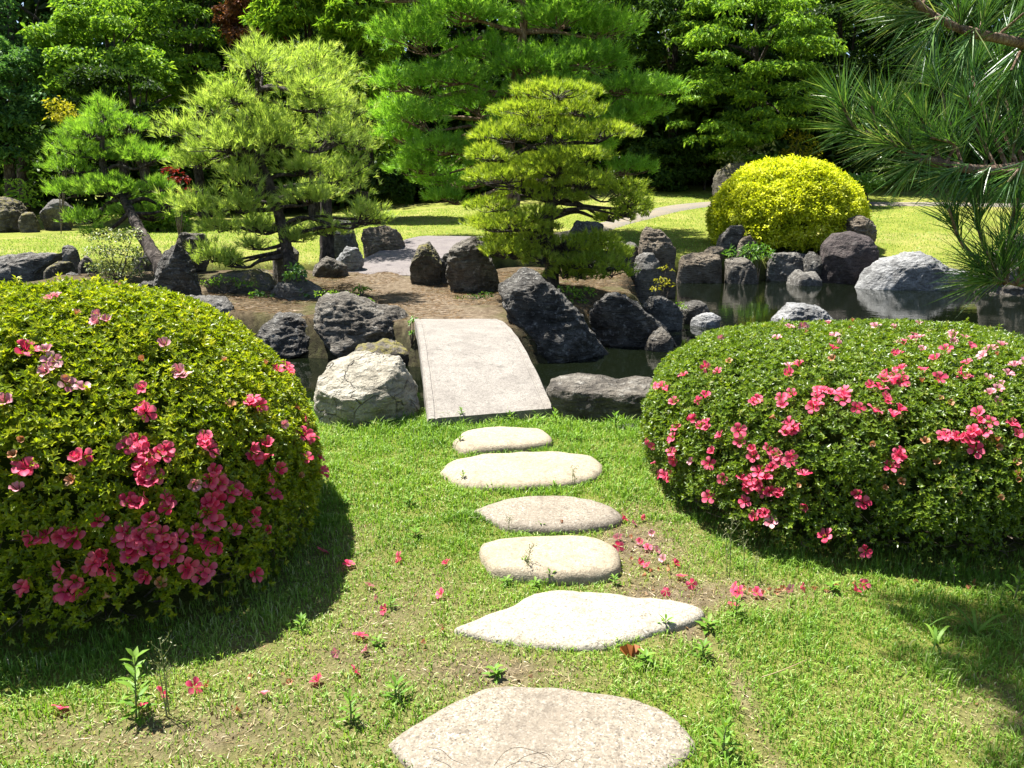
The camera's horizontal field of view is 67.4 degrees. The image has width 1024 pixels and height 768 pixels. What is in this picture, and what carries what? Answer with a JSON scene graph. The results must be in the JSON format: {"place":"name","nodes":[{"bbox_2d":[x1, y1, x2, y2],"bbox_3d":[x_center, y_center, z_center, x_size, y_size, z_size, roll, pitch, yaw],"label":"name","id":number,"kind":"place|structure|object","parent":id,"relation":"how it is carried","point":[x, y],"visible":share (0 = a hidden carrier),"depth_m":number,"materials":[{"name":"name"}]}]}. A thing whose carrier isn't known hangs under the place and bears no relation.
{"place":"outdoors","nodes":[
{"label":"outdoors","id":0,"kind":"place"},
{"bbox_2d":[0,182,1023,767],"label":"ground","id":1,"kind":"structure","parent":0,"point":[254,322],"depth_m":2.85,"materials":[{"name":"plant"}]},
{"bbox_2d":[0,196,27,232],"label":"rock","id":2,"kind":"object","parent":1,"relation":"on","point":[12,210],"visible":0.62,"depth_m":24.50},
{"bbox_2d":[1,178,40,207],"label":"shrub","id":3,"kind":"object","parent":1,"relation":"on","point":[24,200],"visible":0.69,"depth_m":26.09,"materials":[{"name":"green plant"}]},
{"bbox_2d":[18,212,40,232],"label":"rock","id":4,"kind":"object","parent":1,"relation":"on","point":[28,222],"visible":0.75,"depth_m":24.34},
{"bbox_2d":[0,252,62,282],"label":"rock","id":5,"kind":"object","parent":1,"relation":"on","point":[29,266],"visible":0.45,"depth_m":15.30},
{"bbox_2d":[0,35,69,198],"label":"broadleaf tree","id":6,"kind":"object","parent":1,"relation":"on","point":[23,110],"visible":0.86,"depth_m":26.89,"materials":[{"name":"green plant"}]},
{"bbox_2d":[0,0,105,211],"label":"broadleaf tree","id":7,"kind":"object","parent":1,"relation":"on","point":[36,71],"visible":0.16,"depth_m":31.14,"materials":[{"name":"green plant"}]},
{"bbox_2d":[40,199,73,229],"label":"rock","id":8,"kind":"object","parent":1,"relation":"on","point":[49,212],"visible":0.66,"depth_m":25.21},
{"bbox_2d":[43,261,74,279],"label":"rock","id":9,"kind":"object","parent":1,"relation":"on","point":[59,267],"visible":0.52,"depth_m":14.14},
{"bbox_2d":[41,95,81,233],"bbox_3d":[-13.302,-6.557,23.136,1.106,4.012,0.823,5,14,19],"label":"shrub","id":10,"kind":"object","parent":1,"relation":"on","point":[58,116],"visible":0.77,"depth_m":22.72,"materials":[{"name":"yellow plant"}]},
{"bbox_2d":[61,245,79,272],"bbox_3d":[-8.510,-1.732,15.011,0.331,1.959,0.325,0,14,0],"label":"rock","id":11,"kind":"object","parent":1,"relation":"on","point":[70,253],"visible":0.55,"depth_m":14.75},
{"bbox_2d":[16,0,182,223],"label":"broadleaf tree","id":12,"kind":"object","parent":1,"relation":"on","point":[57,34],"visible":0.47,"depth_m":26.94,"materials":[{"name":"green plant"}]},
{"bbox_2d":[32,89,181,277],"bbox_3d":[-6.583,-3.312,13.079,4.022,3.430,2.168,9,16,32],"label":"black pine","id":13,"kind":"object","parent":1,"relation":"on","point":[117,185],"visible":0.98,"depth_m":12.93,"materials":[{"name":"green plant"}]},
{"bbox_2d":[81,226,150,285],"bbox_3d":[-6.366,-2.053,12.472,1.188,1.004,0.663,0,14,0],"label":"shrub","id":14,"kind":"object","parent":1,"relation":"on","point":[116,267],"visible":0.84,"depth_m":12.40,"materials":[{"name":"green plant"}]},
{"bbox_2d":[54,64,195,221],"bbox_3d":[-12.830,-7.824,25.630,4.269,5.429,2.344,2,14,7],"label":"broadleaf tree","id":15,"kind":"object","parent":1,"relation":"on","point":[86,81],"visible":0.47,"depth_m":25.08,"materials":[{"name":"green plant"}]},
{"bbox_2d":[115,646,156,726],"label":"weed","id":16,"kind":"object","parent":1,"relation":"on","point":[135,654],"visible":1,"depth_m":2.33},
{"bbox_2d":[104,187,197,231],"bbox_3d":[-11.567,-5.518,24.684,3.209,1.621,1.533,0,14,0],"label":"shrub","id":17,"kind":"object","parent":1,"relation":"on","point":[164,223],"visible":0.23,"depth_m":24.61,"materials":[{"name":"green plant"}]},
{"bbox_2d":[146,631,180,717],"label":"seed stalk","id":18,"kind":"object","parent":1,"relation":"on","point":[166,704],"visible":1,"depth_m":2.33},
{"bbox_2d":[0,272,328,653],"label":"azalea bush","id":19,"kind":"object","parent":1,"relation":"on","point":[142,438],"visible":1,"depth_m":2.81,"materials":[{"name":"green plant"}]},
{"bbox_2d":[153,243,201,295],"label":"rock","id":20,"kind":"object","parent":1,"relation":"on","point":[175,271],"visible":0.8,"depth_m":10.79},
{"bbox_2d":[160,165,194,234],"bbox_3d":[-8.856,-4.796,20.433,0.891,1.970,0.683,-5,14,-19],"label":"maple","id":21,"kind":"object","parent":1,"relation":"on","point":[179,226],"visible":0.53,"depth_m":20.33,"materials":[{"name":"red plant"}]},
{"bbox_2d":[90,0,269,218],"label":"broadleaf tree","id":22,"kind":"object","parent":1,"relation":"on","point":[163,11],"visible":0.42,"depth_m":29.75,"materials":[{"name":"green plant"}]},
{"bbox_2d":[175,232,209,271],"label":"rock","id":23,"kind":"object","parent":1,"relation":"on","point":[185,238],"visible":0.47,"depth_m":13.77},
{"bbox_2d":[185,294,234,323],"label":"rock","id":24,"kind":"object","parent":1,"relation":"on","point":[222,304],"visible":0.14,"depth_m":9.88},
{"bbox_2d":[199,274,258,293],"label":"groundcover plant","id":25,"kind":"object","parent":1,"relation":"on","point":[238,285],"visible":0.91,"depth_m":11.27,"materials":[{"name":"green plant"}]},
{"bbox_2d":[205,269,276,293],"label":"rock","id":26,"kind":"object","parent":1,"relation":"on","point":[265,280],"visible":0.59,"depth_m":11.43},
{"bbox_2d":[211,0,288,216],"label":"maple tree","id":27,"kind":"object","parent":1,"relation":"on","point":[231,12],"visible":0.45,"depth_m":29.03,"materials":[{"name":"red plant"}]},
{"bbox_2d":[147,0,357,214],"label":"broadleaf tree","id":28,"kind":"object","parent":1,"relation":"on","point":[211,49],"visible":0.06,"depth_m":34.35,"materials":[{"name":"green plant"}]},
{"bbox_2d":[146,27,399,281],"bbox_3d":[-3.496,-3.325,11.640,3.702,4.095,2.449,0,14,0],"label":"black pine","id":29,"kind":"object","parent":1,"relation":"on","point":[255,121],"visible":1,"depth_m":11.18,"materials":[{"name":"green plant"}]},
{"bbox_2d":[248,262,310,298],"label":"shrub","id":30,"kind":"object","parent":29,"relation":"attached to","point":[292,274],"visible":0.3,"depth_m":10.83,"materials":[{"name":"green plant"}]},
{"bbox_2d":[257,312,309,358],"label":"rock","id":31,"kind":"object","parent":1,"relation":"on","point":[283,335],"visible":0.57,"depth_m":9.42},
{"bbox_2d":[273,246,298,283],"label":"rock","id":32,"kind":"object","parent":1,"relation":"on","point":[278,269],"visible":0.23,"depth_m":12.38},
{"bbox_2d":[271,279,321,300],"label":"rock","id":33,"kind":"object","parent":1,"relation":"on","point":[288,291],"visible":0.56,"depth_m":10.80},
{"bbox_2d":[239,0,361,218],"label":"cypress tree","id":34,"kind":"object","parent":1,"relation":"on","point":[280,18],"visible":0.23,"depth_m":26.91,"materials":[{"name":"green plant"}]},
{"bbox_2d":[264,33,384,260],"bbox_3d":[-3.819,-4.270,16.271,2.688,5.860,2.931,0,14,0],"label":"black pine","id":35,"kind":"object","parent":1,"relation":"on","point":[315,59],"visible":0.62,"depth_m":15.37,"materials":[{"name":"green plant"}]},
{"bbox_2d":[312,256,348,277],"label":"rock","id":36,"kind":"object","parent":1,"relation":"on","point":[327,267],"visible":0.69,"depth_m":13.28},
{"bbox_2d":[333,219,358,257],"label":"rock","id":37,"kind":"object","parent":1,"relation":"on","point":[341,242],"visible":0.18,"depth_m":18.08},
{"bbox_2d":[336,687,361,723],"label":"weed","id":38,"kind":"object","parent":1,"relation":"on","point":[348,700],"visible":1,"depth_m":2.32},
{"bbox_2d":[336,246,363,270],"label":"rock","id":39,"kind":"object","parent":1,"relation":"on","point":[351,258],"visible":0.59,"depth_m":13.91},
{"bbox_2d":[311,0,405,216],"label":"cypress tree","id":40,"kind":"object","parent":1,"relation":"on","point":[334,10],"visible":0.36,"depth_m":26.45,"materials":[{"name":"green plant"}]},
{"bbox_2d":[313,291,408,357],"bbox_3d":[-1.784,-0.720,9.505,1.244,0.828,1.072,0,14,0],"label":"rock","id":41,"kind":"object","parent":1,"relation":"on","point":[346,323],"visible":0.76,"depth_m":9.17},
{"bbox_2d":[313,351,419,427],"bbox_3d":[-1.083,0.144,5.629,0.720,0.736,0.693,8,16,31],"label":"rock","id":42,"kind":"object","parent":1,"relation":"on","point":[356,387],"visible":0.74,"depth_m":5.39,"materials":[{"name":"stone"}]},
{"bbox_2d":[355,337,408,364],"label":"rock","id":43,"kind":"object","parent":1,"relation":"on","point":[390,345],"visible":0.31,"depth_m":8.99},
{"bbox_2d":[361,225,404,257],"bbox_3d":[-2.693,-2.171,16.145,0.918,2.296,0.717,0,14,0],"label":"rock","id":44,"kind":"object","parent":1,"relation":"on","point":[374,240],"visible":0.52,"depth_m":15.74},
{"bbox_2d":[354,166,416,220],"bbox_3d":[-4.416,-6.555,26.641,2.178,2.044,1.068,0,14,0],"label":"shrub","id":45,"kind":"object","parent":1,"relation":"on","point":[403,190],"visible":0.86,"depth_m":26.42,"materials":[{"name":"green plant"}]},
{"bbox_2d":[381,674,413,705],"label":"weed","id":46,"kind":"object","parent":1,"relation":"on","point":[395,686],"visible":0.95,"depth_m":2.44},
{"bbox_2d":[202,268,636,350],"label":"needle litter","id":47,"kind":"object","parent":1,"relation":"on","point":[433,307],"visible":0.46,"depth_m":11.31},
{"bbox_2d":[409,241,441,285],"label":"rock","id":48,"kind":"object","parent":1,"relation":"on","point":[425,267],"visible":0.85,"depth_m":12.63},
{"bbox_2d":[348,236,508,275],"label":"path","id":49,"kind":"structure","parent":1,"relation":"on","point":[398,261],"depth_m":15.19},
{"bbox_2d":[445,236,499,293],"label":"rock","id":50,"kind":"object","parent":1,"relation":"on","point":[470,268],"visible":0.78,"depth_m":11.89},
{"bbox_2d":[415,319,553,427],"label":"stone bridge","id":51,"kind":"structure","parent":1,"relation":"on","point":[476,370],"depth_m":6.15,"materials":[{"name":"stone"}]},
{"bbox_2d":[0,193,993,273],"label":"turf","id":52,"kind":"structure","parent":1,"relation":"on","point":[213,234],"depth_m":22.62,"materials":[{"name":"green plant"}]},
{"bbox_2d":[254,393,742,523],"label":"grass","id":53,"kind":"structure","parent":1,"relation":"on","point":[331,464],"depth_m":4.37,"materials":[{"name":"plant"}]},
{"bbox_2d":[452,426,552,454],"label":"stepping stone","id":54,"kind":"object","parent":1,"relation":"on","point":[486,440],"visible":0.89,"depth_m":4.89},
{"bbox_2d":[327,408,680,450],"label":"long grass","id":55,"kind":"structure","parent":1,"relation":"on","point":[449,426],"depth_m":5.22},
{"bbox_2d":[352,0,662,155],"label":"broadleaf tree","id":56,"kind":"object","parent":1,"relation":"on","point":[408,55],"visible":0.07,"depth_m":35.65,"materials":[{"name":"green plant"}]},
{"bbox_2d":[0,498,1019,766],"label":"soil crumbs","id":57,"kind":"object","parent":1,"relation":"on","point":[444,660],"visible":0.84,"depth_m":2.63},
{"bbox_2d":[0,50,1023,212],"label":"undergrowth","id":58,"kind":"object","parent":1,"relation":"on","point":[34,174],"visible":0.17,"depth_m":33.72,"materials":[{"name":"green plant"}]},
{"bbox_2d":[0,0,1023,208],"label":"woodland","id":59,"kind":"object","parent":1,"relation":"on","point":[31,5],"visible":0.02,"depth_m":41.62,"materials":[{"name":"green plant"}]},
{"bbox_2d":[0,482,1023,678],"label":"long grass","id":60,"kind":"structure","parent":1,"relation":"on","point":[321,503],"depth_m":3.16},
{"bbox_2d":[0,474,1023,767],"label":"dry clippings","id":61,"kind":"object","parent":1,"relation":"on","point":[456,650],"visible":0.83,"depth_m":2.61,"materials":[{"name":"plant"}]},
{"bbox_2d":[349,0,691,232],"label":"red pine","id":62,"kind":"object","parent":1,"relation":"on","point":[521,60],"visible":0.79,"depth_m":20.17,"materials":[{"name":"green plant"}]},
{"bbox_2d":[440,451,603,491],"bbox_3d":[0.063,0.518,4.457,0.981,0.118,0.612,0,14,0],"label":"stepping stone","id":63,"kind":"object","parent":1,"relation":"on","point":[524,469],"visible":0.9,"depth_m":4.37,"materials":[{"name":"stone"}]},
{"bbox_2d":[389,686,695,767],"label":"stepping stone","id":64,"kind":"object","parent":1,"relation":"on","point":[487,728],"visible":0.97,"depth_m":2.24,"materials":[{"name":"stone"}]},
{"bbox_2d":[474,496,623,535],"bbox_3d":[0.174,0.669,3.848,0.776,0.117,0.431,0,14,0],"label":"stepping stone","id":65,"kind":"object","parent":1,"relation":"on","point":[527,513],"visible":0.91,"depth_m":3.76,"materials":[{"name":"stone"}]},
{"bbox_2d":[479,535,621,585],"bbox_3d":[0.163,0.779,3.352,0.643,0.130,0.400,0,14,0],"label":"stepping stone","id":66,"kind":"object","parent":1,"relation":"on","point":[571,559],"visible":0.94,"depth_m":3.27,"materials":[{"name":"stone"}]},
{"bbox_2d":[498,267,608,362],"bbox_3d":[0.533,-0.716,9.464,1.414,1.412,0.954,0,14,0],"label":"rock","id":67,"kind":"object","parent":1,"relation":"on","point":[550,315],"visible":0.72,"depth_m":9.15,"materials":[{"name":"stone"}]},
{"bbox_2d":[458,74,655,287],"bbox_3d":[0.653,-2.801,10.987,2.962,2.962,2.230,0,14,0],"label":"black pine","id":68,"kind":"object","parent":1,"relation":"on","point":[556,157],"visible":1,"depth_m":10.63,"materials":[{"name":"green plant"}]},
{"bbox_2d":[557,285,596,303],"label":"groundcover plant","id":69,"kind":"object","parent":1,"relation":"on","point":[580,294],"visible":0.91,"depth_m":10.58,"materials":[{"name":"green plant"}]},
{"bbox_2d":[454,590,704,651],"bbox_3d":[0.262,0.901,2.896,0.968,0.102,0.427,0,14,0],"label":"stepping stone","id":70,"kind":"object","parent":1,"relation":"on","point":[583,621],"visible":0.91,"depth_m":2.83,"materials":[{"name":"stone"}]},
{"bbox_2d":[566,220,603,245],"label":"rock","id":71,"kind":"object","parent":1,"relation":"on","point":[578,225],"visible":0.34,"depth_m":19.82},
{"bbox_2d":[546,373,678,422],"bbox_3d":[0.735,0.237,5.599,0.974,0.564,0.420,0,14,0],"label":"rock","id":72,"kind":"object","parent":1,"relation":"on","point":[581,396],"visible":0.48,"depth_m":5.42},
{"bbox_2d":[589,292,676,346],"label":"rock","id":73,"kind":"object","parent":1,"relation":"on","point":[617,319],"visible":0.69,"depth_m":10.01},
{"bbox_2d":[631,252,661,302],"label":"rock","id":74,"kind":"object","parent":1,"relation":"on","point":[648,265],"visible":0.68,"depth_m":14.25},
{"bbox_2d":[638,227,675,297],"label":"rock","id":75,"kind":"object","parent":1,"relation":"on","point":[658,243],"visible":0.54,"depth_m":14.95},
{"bbox_2d":[644,326,673,351],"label":"rock","id":76,"kind":"object","parent":1,"relation":"on","point":[660,339],"visible":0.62,"depth_m":9.79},
{"bbox_2d":[642,295,683,329],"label":"rock","id":77,"kind":"object","parent":1,"relation":"on","point":[667,312],"visible":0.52,"depth_m":11.31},
{"bbox_2d":[623,135,705,191],"bbox_3d":[6.293,-9.016,31.710,3.404,2.417,2.043,0,14,0],"label":"shrub","id":78,"kind":"object","parent":1,"relation":"on","point":[666,177],"visible":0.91,"depth_m":31.38,"materials":[{"name":"green plant"}]},
{"bbox_2d":[591,0,759,184],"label":"broadleaf tree","id":79,"kind":"object","parent":1,"relation":"on","point":[648,45],"visible":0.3,"depth_m":30.61,"materials":[{"name":"green plant"}]},
{"bbox_2d":[678,300,709,323],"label":"rock","id":80,"kind":"object","parent":1,"relation":"on","point":[694,308],"visible":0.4,"depth_m":11.89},
{"bbox_2d":[676,252,721,282],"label":"rock","id":81,"kind":"object","parent":1,"relation":"on","point":[701,267],"visible":0.65,"depth_m":17.69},
{"bbox_2d":[665,129,739,189],"bbox_3d":[7.829,-9.298,31.954,3.392,2.605,1.992,0,14,0],"label":"shrub","id":82,"kind":"object","parent":1,"relation":"on","point":[698,151],"visible":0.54,"depth_m":31.61,"materials":[{"name":"green plant"}]},
{"bbox_2d":[690,312,720,327],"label":"rock","id":83,"kind":"object","parent":1,"relation":"on","point":[710,320],"visible":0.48,"depth_m":11.67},
{"bbox_2d":[706,715,741,762],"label":"weed","id":84,"kind":"object","parent":1,"relation":"on","point":[725,739],"visible":0.98,"depth_m":2.18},
{"bbox_2d":[711,163,744,194],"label":"rock","id":85,"kind":"object","parent":1,"relation":"on","point":[723,174],"visible":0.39,"depth_m":27.64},
{"bbox_2d":[716,225,744,256],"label":"rock","id":86,"kind":"object","parent":1,"relation":"on","point":[733,234],"visible":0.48,"depth_m":18.44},
{"bbox_2d":[724,257,757,283],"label":"rock","id":87,"kind":"object","parent":1,"relation":"on","point":[740,270],"visible":0.62,"depth_m":17.57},
{"bbox_2d":[715,141,775,167],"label":"shrub","id":88,"kind":"object","parent":1,"relation":"on","point":[758,148],"visible":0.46,"depth_m":28.72,"materials":[{"name":"green plant"}]},
{"bbox_2d":[736,235,756,259],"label":"rock","id":89,"kind":"object","parent":1,"relation":"on","point":[745,240],"visible":0.56,"depth_m":18.27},
{"bbox_2d":[722,242,774,280],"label":"fern","id":90,"kind":"object","parent":1,"relation":"on","point":[755,253],"visible":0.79,"depth_m":17.93,"materials":[{"name":"green plant"}]},
{"bbox_2d":[637,1,860,155],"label":"broadleaf tree","id":91,"kind":"object","parent":1,"relation":"on","point":[760,19],"visible":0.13,"depth_m":32.64,"materials":[{"name":"green plant"}]},
{"bbox_2d":[664,0,848,163],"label":"broadleaf tree","id":92,"kind":"object","parent":1,"relation":"on","point":[752,133],"visible":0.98,"depth_m":27.94,"materials":[{"name":"green plant"}]},
{"bbox_2d":[697,92,852,181],"bbox_3d":[10.985,-10.851,33.998,8.333,4.622,3.440,0,14,0],"label":"broadleaf tree","id":93,"kind":"object","parent":1,"relation":"on","point":[711,162],"visible":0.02,"depth_m":33.48,"materials":[{"name":"green plant"}]},
{"bbox_2d":[765,252,805,280],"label":"rock","id":94,"kind":"object","parent":1,"relation":"on","point":[782,266],"visible":0.55,"depth_m":18.07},
{"bbox_2d":[704,153,871,252],"bbox_3d":[7.121,-4.657,19.699,4.179,2.429,3.927,0,14,0],"label":"golden bush","id":95,"kind":"object","parent":1,"relation":"on","point":[798,201],"visible":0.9,"depth_m":18.46,"materials":[{"name":"plant"}]},
{"bbox_2d":[778,110,823,158],"bbox_3d":[11.142,-9.109,29.669,1.840,3.628,1.221,0,14,0],"label":"conifer","id":96,"kind":"object","parent":1,"relation":"on","point":[799,136],"visible":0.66,"depth_m":29.61,"materials":[{"name":"green plant"}]},
{"bbox_2d":[786,269,821,285],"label":"rock","id":97,"kind":"object","parent":1,"relation":"on","point":[798,277],"visible":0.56,"depth_m":17.21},
{"bbox_2d":[803,251,822,276],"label":"rock","id":98,"kind":"object","parent":1,"relation":"on","point":[812,261],"visible":0.54,"depth_m":17.84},
{"bbox_2d":[636,317,1023,566],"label":"azalea bush","id":99,"kind":"object","parent":1,"relation":"on","point":[870,428],"visible":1,"depth_m":3.45,"materials":[{"name":"green plant"}]},
{"bbox_2d":[734,0,929,173],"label":"broadleaf tree","id":100,"kind":"object","parent":1,"relation":"on","point":[839,16],"visible":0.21,"depth_m":31.27,"materials":[{"name":"green plant"}]},
{"bbox_2d":[819,231,878,284],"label":"rock","id":101,"kind":"object","parent":1,"relation":"on","point":[847,257],"visible":0.62,"depth_m":17.40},
{"bbox_2d":[839,215,876,241],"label":"rock","id":102,"kind":"object","parent":1,"relation":"on","point":[860,224],"visible":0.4,"depth_m":18.22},
{"bbox_2d":[848,171,885,202],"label":"shrub","id":103,"kind":"object","parent":1,"relation":"on","point":[864,178],"visible":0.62,"depth_m":26.84,"materials":[{"name":"green plant"}]},
{"bbox_2d":[822,0,991,185],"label":"broadleaf tree","id":104,"kind":"object","parent":1,"relation":"on","point":[858,40],"visible":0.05,"depth_m":34.45,"materials":[{"name":"green plant"}]},
{"bbox_2d":[796,0,1023,315],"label":"black pine","id":105,"kind":"object","parent":1,"relation":"on","point":[932,137],"visible":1,"depth_m":2.10,"materials":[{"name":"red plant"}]},
{"bbox_2d":[855,251,975,290],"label":"rock","id":106,"kind":"object","parent":1,"relation":"on","point":[917,270],"visible":0.56,"depth_m":16.34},
{"bbox_2d":[820,0,1023,191],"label":"broadleaf tree","id":107,"kind":"object","parent":1,"relation":"on","point":[939,98],"visible":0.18,"depth_m":29.82,"materials":[{"name":"green plant"}]},
{"bbox_2d":[917,0,1023,186],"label":"broadleaf tree","id":108,"kind":"object","parent":1,"relation":"on","point":[996,153],"visible":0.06,"depth_m":32.29,"materials":[{"name":"green plant"}]},
{"bbox_2d":[929,601,1016,643],"bbox_3d":[1.696,0.872,2.822,0.306,0.073,0.236,7,15,26],"label":"strap leaf plant","id":109,"kind":"object","parent":1,"relation":"on","point":[981,628],"visible":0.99,"depth_m":2.81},
{"bbox_2d":[974,234,1023,295],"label":"rock","id":110,"kind":"object","parent":1,"relation":"on","point":[1010,290],"visible":0.14,"depth_m":15.47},
{"bbox_2d":[282,280,1023,411],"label":"pond water","id":111,"kind":"structure","parent":0,"point":[744,304],"depth_m":13.39,"materials":[{"name":"black liquid"}]},
{"bbox_2d":[771,302,832,330],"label":"rock","id":112,"kind":"object","parent":111,"relation":"in","point":[791,311],"visible":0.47,"depth_m":11.32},
{"bbox_2d":[530,202,1023,240],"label":"gravel path","id":113,"kind":"structure","parent":0,"point":[660,211],"depth_m":26.50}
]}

